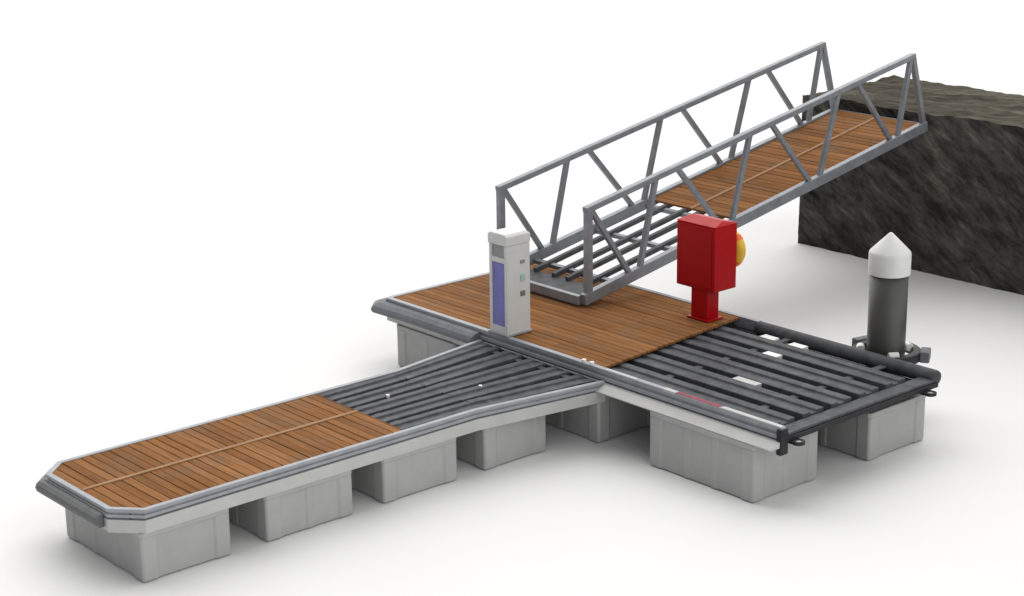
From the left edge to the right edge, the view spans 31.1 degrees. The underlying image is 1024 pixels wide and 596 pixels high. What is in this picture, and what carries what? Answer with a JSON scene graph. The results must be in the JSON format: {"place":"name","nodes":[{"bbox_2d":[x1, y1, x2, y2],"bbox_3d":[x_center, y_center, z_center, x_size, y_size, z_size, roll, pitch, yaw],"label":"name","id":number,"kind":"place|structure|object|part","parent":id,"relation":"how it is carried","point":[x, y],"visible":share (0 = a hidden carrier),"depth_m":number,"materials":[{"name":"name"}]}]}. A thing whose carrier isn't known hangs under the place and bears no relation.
{"place":"outdoors","nodes":[
{"label":"outdoors","id":0,"kind":"place"},
{"bbox_2d":[0,0,1023,595],"bbox_3d":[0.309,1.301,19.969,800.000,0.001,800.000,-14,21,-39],"label":"ground","id":1,"kind":"structure","parent":0,"point":[214,208],"depth_m":26.35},
{"bbox_2d":[35,339,605,581],"bbox_3d":[-1.801,1.517,18.069,5.611,0.670,2.043,-14,21,-39],"label":"finger pontoon","id":2,"kind":"object","parent":1,"relation":"on","point":[146,509],"visible":1,"depth_m":17.45,"materials":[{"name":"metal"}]},
{"bbox_2d":[371,264,940,501],"bbox_3d":[1.643,0.666,20.606,3.427,0.806,6.450,-14,21,-39],"label":"pontoon","id":3,"kind":"object","parent":1,"relation":"on","point":[749,409],"visible":0.88,"depth_m":19.15,"materials":[{"name":"metal"}]},
{"bbox_2d":[488,227,531,337],"bbox_3d":[-0.026,-0.182,20.199,0.372,1.150,0.323,-14,21,-39],"label":"service pedestal","id":4,"kind":"object","parent":3,"relation":"on","point":[509,262],"visible":1,"depth_m":20.09,"materials":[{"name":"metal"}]},
{"bbox_2d":[492,243,503,257],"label":"light","id":5,"kind":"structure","parent":4,"relation":"in","point":[497,250],"depth_m":20.00,"materials":[{"name":"white plastic"}]},
{"bbox_2d":[677,214,736,322],"bbox_3d":[2.185,-0.351,20.682,0.381,1.148,0.588,-14,21,-39],"label":"fire cabinet","id":6,"kind":"object","parent":3,"relation":"on","point":[706,258],"visible":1,"depth_m":20.50,"materials":[{"name":"red metal"}]},
{"bbox_3d":[2.045,-0.461,20.525,0.014,0.650,0.490,-14,21,-39],"label":"door","id":7,"kind":"part","parent":6,"relation":"part of","materials":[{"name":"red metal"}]},
{"bbox_2d":[736,232,745,266],"bbox_3d":[2.448,-0.564,20.718,0.143,0.460,0.460,-14,21,-39],"label":"life ring","id":8,"kind":"object","parent":6,"relation":"hanging from","point":[740,251],"visible":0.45,"depth_m":20.55,"materials":[{"name":"yellow plastic"}]},
{"bbox_2d":[495,41,927,305],"bbox_3d":[2.693,-1.766,23.461,6.435,2.268,1.613,-14,21,-39],"label":"gangway","id":9,"kind":"object","parent":3,"relation":"on","point":[748,183],"visible":0.98,"depth_m":23.44,"materials":[{"name":"grey metal"}]},
{"bbox_2d":[866,232,911,376],"bbox_3d":[4.027,0.269,19.735,0.448,2.015,0.448,-14,21,-39],"label":"mooring pile","id":10,"kind":"object","parent":1,"relation":"on","point":[889,263],"visible":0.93,"depth_m":19.49,"materials":[{"name":"metal"}]},
{"bbox_2d":[798,75,1023,294],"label":"quay wall","id":11,"kind":"structure","parent":0,"point":[943,196],"depth_m":25.12,"materials":[{"name":"grey stone"}]}
]}

